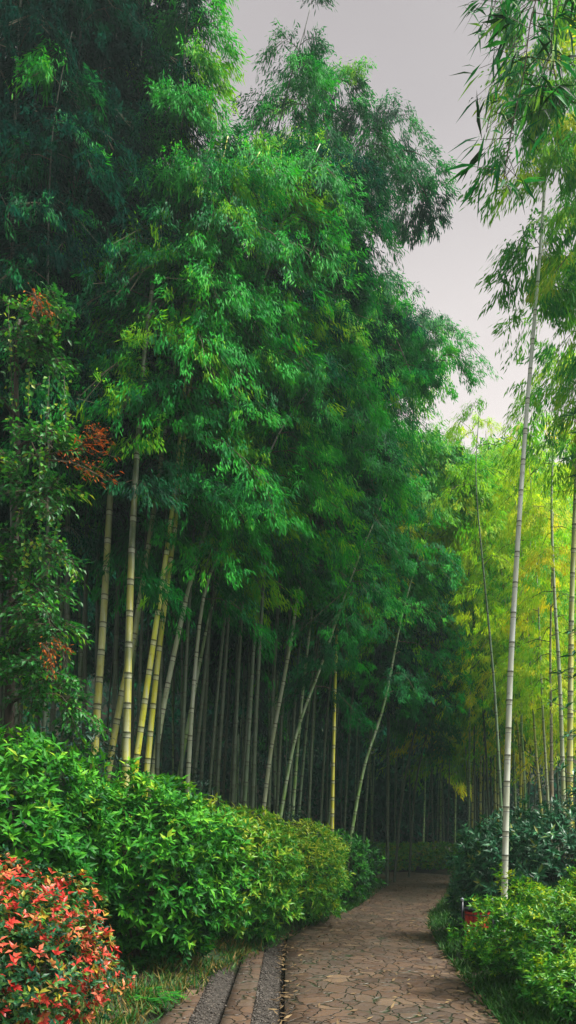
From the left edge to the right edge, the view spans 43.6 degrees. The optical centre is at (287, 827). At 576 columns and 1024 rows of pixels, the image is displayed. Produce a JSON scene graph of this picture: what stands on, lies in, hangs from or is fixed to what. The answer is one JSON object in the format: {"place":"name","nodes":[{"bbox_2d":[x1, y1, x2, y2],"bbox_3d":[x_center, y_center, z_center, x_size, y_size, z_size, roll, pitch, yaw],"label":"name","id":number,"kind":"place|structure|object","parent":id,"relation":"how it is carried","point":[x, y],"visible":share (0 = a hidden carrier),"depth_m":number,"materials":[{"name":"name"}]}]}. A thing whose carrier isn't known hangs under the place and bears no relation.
{"place":"outdoors","nodes":[
{"label":"outdoors","id":0,"kind":"place"},
{"bbox_2d":[0,875,575,1023],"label":"grass","id":1,"kind":"structure","parent":0,"point":[501,986],"depth_m":7.35,"materials":[{"name":"green plant"}]},
{"bbox_2d":[0,659,575,1023],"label":"ground","id":2,"kind":"structure","parent":0,"point":[153,1016],"depth_m":30.69,"materials":[{"name":"soil"}]},
{"bbox_2d":[0,281,122,886],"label":"broadleaf tree","id":3,"kind":"object","parent":2,"relation":"on","point":[19,556],"visible":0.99,"depth_m":7.23,"materials":[{"name":"green plant"}]},
{"bbox_2d":[0,719,135,962],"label":"hedge shrub","id":4,"kind":"object","parent":2,"relation":"on","point":[30,775],"visible":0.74,"depth_m":6.60,"materials":[{"name":"green plant"}]},
{"bbox_2d":[0,844,137,1023],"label":"photinia bush","id":5,"kind":"object","parent":2,"relation":"on","point":[25,1005],"visible":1,"depth_m":4.59,"materials":[{"name":"red plant"}]},
{"bbox_2d":[0,32,142,801],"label":"bamboo","id":6,"kind":"object","parent":2,"relation":"on","point":[42,65],"visible":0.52,"depth_m":8.60,"materials":[{"name":"green plant"}]},
{"bbox_2d":[0,0,144,858],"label":"bamboo","id":7,"kind":"object","parent":2,"relation":"on","point":[70,75],"visible":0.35,"depth_m":8.66,"materials":[{"name":"green plant"}]},
{"bbox_2d":[17,701,134,874],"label":"undergrowth shrub","id":8,"kind":"object","parent":2,"relation":"on","point":[90,744],"visible":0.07,"depth_m":8.79,"materials":[{"name":"green plant"}]},
{"bbox_2d":[27,540,125,760],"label":"bamboo","id":9,"kind":"object","parent":2,"relation":"on","point":[91,586],"visible":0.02,"depth_m":19.25,"materials":[{"name":"green plant"}]},
{"bbox_2d":[0,0,155,755],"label":"bamboo","id":10,"kind":"object","parent":2,"relation":"on","point":[40,248],"visible":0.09,"depth_m":9.55,"materials":[{"name":"green plant"}]},
{"bbox_2d":[0,0,156,848],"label":"bamboo","id":11,"kind":"object","parent":2,"relation":"on","point":[20,248],"visible":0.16,"depth_m":9.12,"materials":[{"name":"green plant"}]},
{"bbox_2d":[30,552,142,726],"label":"bamboo","id":12,"kind":"object","parent":2,"relation":"on","point":[91,664],"visible":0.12,"depth_m":26.71,"materials":[{"name":"green plant"}]},
{"bbox_2d":[0,0,201,798],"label":"bamboo","id":13,"kind":"object","parent":2,"relation":"on","point":[112,182],"visible":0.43,"depth_m":8.88,"materials":[{"name":"green plant"}]},
{"bbox_2d":[0,0,201,775],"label":"bamboo","id":14,"kind":"object","parent":2,"relation":"on","point":[115,48],"visible":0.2,"depth_m":9.31,"materials":[{"name":"green plant"}]},
{"bbox_2d":[0,103,209,780],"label":"bamboo","id":15,"kind":"object","parent":2,"relation":"on","point":[96,542],"visible":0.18,"depth_m":9.19,"materials":[{"name":"green plant"}]},
{"bbox_2d":[30,1,185,828],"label":"bamboo","id":16,"kind":"object","parent":2,"relation":"on","point":[102,638],"visible":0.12,"depth_m":9.05,"materials":[{"name":"green plant"}]},
{"bbox_2d":[6,0,220,690],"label":"bamboo","id":17,"kind":"object","parent":2,"relation":"on","point":[97,601],"visible":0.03,"depth_m":10.97,"materials":[{"name":"green plant"}]},
{"bbox_2d":[21,756,251,969],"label":"hedge shrub","id":18,"kind":"object","parent":2,"relation":"on","point":[188,897],"visible":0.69,"depth_m":7.51,"materials":[{"name":"green plant"}]},
{"bbox_2d":[0,0,277,836],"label":"bamboo","id":19,"kind":"object","parent":2,"relation":"on","point":[193,4],"visible":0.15,"depth_m":9.71,"materials":[{"name":"green plant"}]},
{"bbox_2d":[16,103,272,936],"bbox_3d":[-1.683,-4.342,9.128,3.034,11.480,2.694,0,0,0],"label":"bamboo","id":20,"kind":"object","parent":2,"relation":"on","point":[151,590],"visible":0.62,"depth_m":8.77,"materials":[{"name":"green plant"}]},
{"bbox_2d":[104,589,203,686],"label":"bamboo","id":21,"kind":"object","parent":2,"relation":"on","point":[145,650],"visible":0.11,"depth_m":27.60,"materials":[{"name":"plant"}]},
{"bbox_2d":[80,506,229,693],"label":"bamboo","id":22,"kind":"object","parent":2,"relation":"on","point":[123,618],"visible":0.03,"depth_m":15.19,"materials":[{"name":"plant"}]},
{"bbox_2d":[23,227,293,837],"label":"bamboo","id":23,"kind":"object","parent":2,"relation":"on","point":[171,540],"visible":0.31,"depth_m":9.10,"materials":[{"name":"green plant"}]},
{"bbox_2d":[100,0,218,864],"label":"bamboo","id":24,"kind":"object","parent":2,"relation":"on","point":[133,684],"depth_m":12.17,"materials":[{"name":"green plant"}]},
{"bbox_2d":[106,572,218,810],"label":"bamboo","id":25,"kind":"object","parent":2,"relation":"on","point":[210,696],"visible":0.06,"depth_m":29.01,"materials":[{"name":"green plant"}]},
{"bbox_2d":[82,0,255,890],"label":"bamboo","id":26,"kind":"object","parent":2,"relation":"on","point":[166,94],"visible":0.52,"depth_m":9.42,"materials":[{"name":"green plant"}]},
{"bbox_2d":[67,145,297,780],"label":"bamboo","id":27,"kind":"object","parent":2,"relation":"on","point":[169,468],"visible":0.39,"depth_m":9.02,"materials":[{"name":"green plant"}]},
{"bbox_2d":[35,133,333,927],"bbox_3d":[-1.384,-3.766,9.085,3.647,10.194,3.587,0,0,-29],"label":"bamboo","id":28,"kind":"object","parent":2,"relation":"on","point":[285,372],"visible":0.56,"depth_m":8.85,"materials":[{"name":"green plant"}]},
{"bbox_2d":[83,116,289,835],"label":"bamboo","id":29,"kind":"object","parent":2,"relation":"on","point":[239,131],"visible":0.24,"depth_m":9.32,"materials":[{"name":"green plant"}]},
{"bbox_2d":[87,129,330,884],"bbox_3d":[-1.137,-3.981,9.935,3.147,10.770,3.340,0,0,-32],"label":"bamboo","id":30,"kind":"object","parent":2,"relation":"on","point":[236,536],"visible":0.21,"depth_m":9.62,"materials":[{"name":"green plant"}]},
{"bbox_2d":[74,131,345,816],"bbox_3d":[-1.023,-3.773,9.336,2.881,10.142,3.477,0,0,31],"label":"bamboo","id":31,"kind":"object","parent":2,"relation":"on","point":[261,473],"visible":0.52,"depth_m":8.98,"materials":[{"name":"green plant"}]},
{"bbox_2d":[158,951,263,1023],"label":"paving strip","id":32,"kind":"object","parent":2,"relation":"on","point":[243,1005],"visible":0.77,"depth_m":6.64,"materials":[{"name":"stone"}]},
{"bbox_2d":[94,135,373,813],"bbox_3d":[-0.491,-4.168,9.801,3.232,10.842,3.829,0,0,43],"label":"bamboo","id":33,"kind":"object","parent":2,"relation":"on","point":[306,163],"visible":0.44,"depth_m":9.51,"materials":[{"name":"green plant"}]},
{"bbox_2d":[163,792,308,942],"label":"hedge shrub","id":34,"kind":"object","parent":2,"relation":"on","point":[244,820],"visible":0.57,"depth_m":9.35,"materials":[{"name":"green plant"}]},
{"bbox_2d":[124,160,347,832],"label":"bamboo","id":35,"kind":"object","parent":2,"relation":"on","point":[201,772],"visible":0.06,"depth_m":11.18,"materials":[{"name":"green plant"}]},
{"bbox_2d":[188,941,285,1023],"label":"pebble gutter","id":36,"kind":"object","parent":2,"relation":"on","point":[226,993],"visible":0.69,"depth_m":7.17,"materials":[{"name":"grey gravel"}]},
{"bbox_2d":[167,939,285,1023],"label":"pebbles","id":37,"kind":"object","parent":36,"relation":"in","point":[260,996],"visible":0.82,"depth_m":7.06,"materials":[{"name":"stone"}]},
{"bbox_2d":[168,561,313,763],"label":"bamboo","id":38,"kind":"object","parent":2,"relation":"on","point":[245,661],"visible":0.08,"depth_m":18.50,"materials":[{"name":"plant"}]},
{"bbox_2d":[169,649,321,830],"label":"bamboo","id":39,"kind":"object","parent":2,"relation":"on","point":[264,730],"visible":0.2,"depth_m":29.19,"materials":[{"name":"plant"}]},
{"bbox_2d":[158,534,333,846],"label":"bamboo","id":40,"kind":"object","parent":2,"relation":"on","point":[215,643],"visible":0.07,"depth_m":15.09,"materials":[{"name":"plant"}]},
{"bbox_2d":[125,368,380,884],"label":"bamboo","id":41,"kind":"object","parent":2,"relation":"on","point":[258,507],"visible":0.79,"depth_m":9.98,"materials":[{"name":"green plant"}]},
{"bbox_2d":[148,349,358,826],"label":"bamboo","id":42,"kind":"object","parent":2,"relation":"on","point":[282,546],"visible":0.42,"depth_m":10.58,"materials":[{"name":"green plant"}]},
{"bbox_2d":[148,124,386,838],"bbox_3d":[-0.475,-4.213,10.587,3.112,11.157,3.356,0,0,41],"label":"bamboo","id":43,"kind":"object","parent":2,"relation":"on","point":[364,284],"visible":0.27,"depth_m":10.38,"materials":[{"name":"green plant"}]},
{"bbox_2d":[213,0,340,850],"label":"bamboo","id":44,"kind":"object","parent":2,"relation":"on","point":[313,63],"visible":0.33,"depth_m":10.93,"materials":[{"name":"green plant"}]},
{"bbox_2d":[172,289,395,862],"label":"bamboo","id":45,"kind":"object","parent":2,"relation":"on","point":[351,353],"visible":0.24,"depth_m":10.69,"materials":[{"name":"green plant"}]},
{"bbox_2d":[2,641,575,846],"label":"undergrowth","id":46,"kind":"object","parent":2,"relation":"on","point":[379,800],"visible":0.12,"depth_m":44.17,"materials":[{"name":"plant"}]},
{"bbox_2d":[14,869,570,1023],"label":"leaf litter","id":47,"kind":"object","parent":2,"relation":"on","point":[392,1005],"visible":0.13,"depth_m":8.06,"materials":[{"name":"brown plant"}]},
{"bbox_2d":[231,817,354,922],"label":"hedge shrub","id":48,"kind":"object","parent":2,"relation":"on","point":[318,884],"visible":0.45,"depth_m":11.48,"materials":[{"name":"green plant"}]},
{"bbox_2d":[160,402,427,894],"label":"bamboo","id":49,"kind":"object","parent":2,"relation":"on","point":[382,466],"visible":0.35,"depth_m":11.97,"materials":[{"name":"green plant"}]},
{"bbox_2d":[185,46,405,881],"bbox_3d":[-0.002,-5.735,11.940,4.093,14.330,3.592,0,0,0],"label":"bamboo","id":50,"kind":"object","parent":2,"relation":"on","point":[347,76],"visible":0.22,"depth_m":11.89,"materials":[{"name":"green plant"}]},
{"bbox_2d":[199,234,396,882],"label":"bamboo","id":51,"kind":"object","parent":2,"relation":"on","point":[249,723],"visible":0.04,"depth_m":11.97,"materials":[{"name":"plant"}]},
{"bbox_2d":[204,109,408,918],"bbox_3d":[0.040,-4.337,10.927,3.570,11.764,3.590,0,0,0],"label":"bamboo","id":52,"kind":"object","parent":2,"relation":"on","point":[381,230],"visible":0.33,"depth_m":10.47,"materials":[{"name":"green plant"}]},
{"bbox_2d":[257,667,368,833],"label":"bamboo","id":53,"kind":"object","parent":2,"relation":"on","point":[321,732],"visible":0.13,"depth_m":37.13,"materials":[{"name":"green plant"}]},
{"bbox_2d":[254,655,386,826],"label":"bamboo","id":54,"kind":"object","parent":2,"relation":"on","point":[297,716],"visible":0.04,"depth_m":27.70,"materials":[{"name":"green plant"}]},
{"bbox_2d":[234,357,422,826],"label":"bamboo","id":55,"kind":"object","parent":2,"relation":"on","point":[319,519],"visible":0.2,"depth_m":13.98,"materials":[{"name":"green plant"}]},
{"bbox_2d":[300,691,380,828],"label":"bamboo","id":56,"kind":"object","parent":2,"relation":"on","point":[319,725],"visible":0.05,"depth_m":36.36,"materials":[{"name":"green plant"}]},
{"bbox_2d":[242,290,448,814],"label":"bamboo","id":57,"kind":"object","parent":2,"relation":"on","point":[421,379],"visible":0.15,"depth_m":13.48,"materials":[{"name":"green plant"}]},
{"bbox_2d":[255,485,437,832],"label":"bamboo","id":58,"kind":"object","parent":2,"relation":"on","point":[329,655],"visible":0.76,"depth_m":12.97,"materials":[{"name":"green plant"}]},
{"bbox_2d":[308,828,385,902],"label":"hedge shrub","id":59,"kind":"object","parent":2,"relation":"on","point":[363,868],"visible":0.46,"depth_m":14.76,"materials":[{"name":"green plant"}]},
{"bbox_2d":[256,258,445,866],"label":"bamboo","id":60,"kind":"object","parent":2,"relation":"on","point":[392,300],"visible":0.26,"depth_m":12.45,"materials":[{"name":"green plant"}]},
{"bbox_2d":[268,353,435,830],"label":"bamboo","id":61,"kind":"object","parent":2,"relation":"on","point":[306,728],"visible":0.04,"depth_m":16.20,"materials":[{"name":"plant"}]},
{"bbox_2d":[252,87,461,866],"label":"bamboo","id":62,"kind":"object","parent":2,"relation":"on","point":[401,174],"visible":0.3,"depth_m":12.97,"materials":[{"name":"green plant"}]},
{"bbox_2d":[279,320,450,893],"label":"bamboo","id":63,"kind":"object","parent":2,"relation":"on","point":[335,672],"visible":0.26,"depth_m":14.48,"materials":[{"name":"green plant"}]},
{"bbox_2d":[273,312,465,835],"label":"bamboo","id":64,"kind":"object","parent":2,"relation":"on","point":[449,349],"visible":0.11,"depth_m":16.01,"materials":[{"name":"green plant"}]},
{"bbox_2d":[283,520,461,836],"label":"bamboo","id":65,"kind":"object","parent":2,"relation":"on","point":[349,686],"visible":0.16,"depth_m":18.25,"materials":[{"name":"green plant"}]},
{"bbox_2d":[264,295,502,825],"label":"bamboo","id":66,"kind":"object","parent":2,"relation":"on","point":[467,373],"visible":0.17,"depth_m":14.39,"materials":[{"name":"green plant"}]},
{"bbox_2d":[303,480,474,885],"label":"bamboo","id":67,"kind":"object","parent":2,"relation":"on","point":[422,719],"visible":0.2,"depth_m":19.79,"materials":[{"name":"green plant"}]},
{"bbox_2d":[302,425,484,830],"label":"bamboo","id":68,"kind":"object","parent":2,"relation":"on","point":[427,607],"visible":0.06,"depth_m":17.39,"materials":[{"name":"plant"}]},
{"bbox_2d":[352,839,460,871],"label":"clipped hedge","id":69,"kind":"object","parent":2,"relation":"on","point":[431,856],"visible":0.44,"depth_m":27.50,"materials":[{"name":"green plant"}]},
{"bbox_2d":[293,428,520,823],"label":"bamboo","id":70,"kind":"object","parent":2,"relation":"on","point":[459,512],"visible":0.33,"depth_m":16.38,"materials":[{"name":"green plant"}]},
{"bbox_2d":[337,504,492,869],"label":"bamboo","id":71,"kind":"object","parent":2,"relation":"on","point":[401,696],"visible":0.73,"depth_m":15.99,"materials":[{"name":"green plant"}]},
{"bbox_2d":[371,732,472,846],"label":"bamboo","id":72,"kind":"object","parent":2,"relation":"on","point":[461,788],"visible":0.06,"depth_m":34.49,"materials":[{"name":"plant"}]},
{"bbox_2d":[343,547,501,882],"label":"bamboo","id":73,"kind":"object","parent":2,"relation":"on","point":[444,725],"visible":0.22,"depth_m":20.19,"materials":[{"name":"green plant"}]},
{"bbox_2d":[363,577,503,877],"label":"bamboo","id":74,"kind":"object","parent":2,"relation":"on","point":[434,744],"visible":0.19,"depth_m":23.01,"materials":[{"name":"green plant"}]},
{"bbox_2d":[362,449,509,849],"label":"bamboo","id":75,"kind":"object","parent":2,"relation":"on","point":[366,801],"visible":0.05,"depth_m":20.97,"materials":[{"name":"plant"}]},
{"bbox_2d":[400,679,492,846],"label":"bamboo","id":76,"kind":"object","parent":2,"relation":"on","point":[457,771],"visible":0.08,"depth_m":32.70,"materials":[{"name":"plant"}]},
{"bbox_2d":[414,394,527,823],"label":"bamboo","id":77,"kind":"object","parent":2,"relation":"on","point":[463,550],"visible":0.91,"depth_m":14.10,"materials":[{"name":"leaf"},{"name":"twig bark"}]},
{"bbox_2d":[405,486,552,826],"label":"bamboo","id":78,"kind":"object","parent":2,"relation":"on","point":[457,713],"visible":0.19,"depth_m":19.95,"materials":[{"name":"green plant"}]},
{"bbox_2d":[425,454,541,833],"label":"bamboo","id":79,"kind":"object","parent":2,"relation":"on","point":[481,644],"visible":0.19,"depth_m":19.50,"materials":[{"name":"plant"}]},
{"bbox_2d":[419,588,565,836],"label":"bamboo","id":80,"kind":"object","parent":2,"relation":"on","point":[446,769],"visible":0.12,"depth_m":22.88,"materials":[{"name":"green plant"}]},
{"bbox_2d":[461,926,524,966],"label":"golden shrub","id":81,"kind":"object","parent":2,"relation":"on","point":[473,951],"visible":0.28,"depth_m":7.96,"materials":[{"name":"green plant"}]},
{"bbox_2d":[423,511,566,827],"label":"bamboo","id":82,"kind":"object","parent":2,"relation":"on","point":[488,747],"visible":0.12,"depth_m":21.66,"materials":[{"name":"green plant"}]},
{"bbox_2d":[431,412,575,819],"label":"bamboo","id":83,"kind":"object","parent":2,"relation":"on","point":[451,436],"visible":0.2,"depth_m":18.76,"materials":[{"name":"green plant"}]},
{"bbox_2d":[433,404,575,842],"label":"bamboo","id":84,"kind":"object","parent":2,"relation":"on","point":[569,524],"visible":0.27,"depth_m":18.77,"materials":[{"name":"green plant"}]},
{"bbox_2d":[434,482,575,823],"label":"bamboo","id":85,"kind":"object","parent":2,"relation":"on","point":[538,501],"visible":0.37,"depth_m":16.97,"materials":[{"name":"green plant"}]},
{"bbox_2d":[443,805,573,931],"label":"glossy shrub","id":86,"kind":"object","parent":2,"relation":"on","point":[479,877],"visible":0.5,"depth_m":9.93,"materials":[{"name":"green plant"}]},
{"bbox_2d":[442,0,575,216],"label":"bamboo","id":87,"kind":"object","parent":2,"relation":"on","point":[496,24],"visible":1,"depth_m":3.30,"materials":[{"name":"green plant"}]},
{"bbox_2d":[449,421,572,830],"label":"bamboo","id":88,"kind":"object","parent":2,"relation":"on","point":[513,755],"visible":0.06,"depth_m":20.97,"materials":[{"name":"green plant"}]},
{"bbox_2d":[447,860,575,987],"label":"golden shrub","id":89,"kind":"object","parent":2,"relation":"on","point":[537,910],"visible":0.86,"depth_m":6.75,"materials":[{"name":"green plant"}]},
{"bbox_2d":[450,450,575,758],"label":"bamboo","id":90,"kind":"object","parent":2,"relation":"on","point":[490,730],"visible":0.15,"depth_m":19.49,"materials":[{"name":"green plant"}]},
{"bbox_2d":[452,450,575,810],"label":"bamboo","id":91,"kind":"object","parent":2,"relation":"on","point":[537,721],"visible":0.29,"depth_m":17.97,"materials":[{"name":"green plant"}]},
{"bbox_2d":[457,451,575,807],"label":"bamboo","id":92,"kind":"object","parent":2,"relation":"on","point":[531,651],"visible":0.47,"depth_m":15.98,"materials":[{"name":"green plant"}]},
{"bbox_2d":[458,0,575,931],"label":"bamboo","id":93,"kind":"object","parent":2,"relation":"on","point":[565,295],"visible":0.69,"depth_m":9.10,"materials":[{"name":"green plant"}]},
{"bbox_2d":[466,573,575,828],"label":"bamboo","id":94,"kind":"object","parent":2,"relation":"on","point":[529,742],"visible":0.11,"depth_m":18.78,"materials":[{"name":"green plant"}]},
{"bbox_2d":[479,512,575,836],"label":"bamboo","id":95,"kind":"object","parent":2,"relation":"on","point":[548,599],"visible":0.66,"depth_m":15.13,"materials":[{"name":"green plant"}]},
{"bbox_2d":[480,783,575,927],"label":"glossy shrub","id":96,"kind":"object","parent":2,"relation":"on","point":[554,828],"visible":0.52,"depth_m":9.52,"materials":[{"name":"green plant"}]},
{"bbox_2d":[485,338,575,857],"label":"bamboo","id":97,"kind":"object","parent":2,"relation":"on","point":[550,553],"visible":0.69,"depth_m":12.98,"materials":[{"name":"green plant"}]},
{"bbox_2d":[488,60,575,863],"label":"bamboo","id":98,"kind":"object","parent":2,"relation":"on","point":[539,410],"visible":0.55,"depth_m":11.81,"materials":[{"name":"green plant"}]},
{"bbox_2d":[489,0,575,251],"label":"bamboo","id":99,"kind":"object","parent":2,"relation":"on","point":[502,35],"visible":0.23,"depth_m":10.32,"materials":[{"name":"green plant"}]},
{"bbox_2d":[496,29,575,448],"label":"bamboo","id":100,"kind":"object","parent":2,"relation":"on","point":[538,128],"visible":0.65,"depth_m":8.61,"materials":[{"name":"green plant"}]},
{"bbox_2d":[511,946,575,1021],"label":"golden shrub","id":101,"kind":"object","parent":2,"relation":"on","point":[552,995],"visible":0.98,"depth_m":5.73,"materials":[{"name":"green plant"}]},
{"bbox_2d":[515,111,575,284],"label":"bamboo","id":102,"kind":"object","parent":2,"relation":"on","point":[573,126],"visible":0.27,"depth_m":9.31,"materials":[{"name":"green plant"}]},
{"bbox_2d":[522,243,575,500],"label":"bamboo","id":103,"kind":"object","parent":2,"relation":"on","point":[563,327],"visible":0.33,"depth_m":10.75,"materials":[{"name":"green plant"}]},
{"bbox_2d":[540,408,575,794],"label":"bamboo","id":104,"kind":"object","parent":2,"relation":"on","point":[572,455],"visible":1,"depth_m":7.02,"materials":[{"name":"green plant"}]},
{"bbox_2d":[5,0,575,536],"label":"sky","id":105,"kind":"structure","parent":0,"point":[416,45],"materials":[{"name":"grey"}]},
{"bbox_2d":[284,872,499,1023],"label":"path","id":106,"kind":"structure","parent":0,"point":[369,942],"depth_m":8.10,"materials":[{"name":"stone"}]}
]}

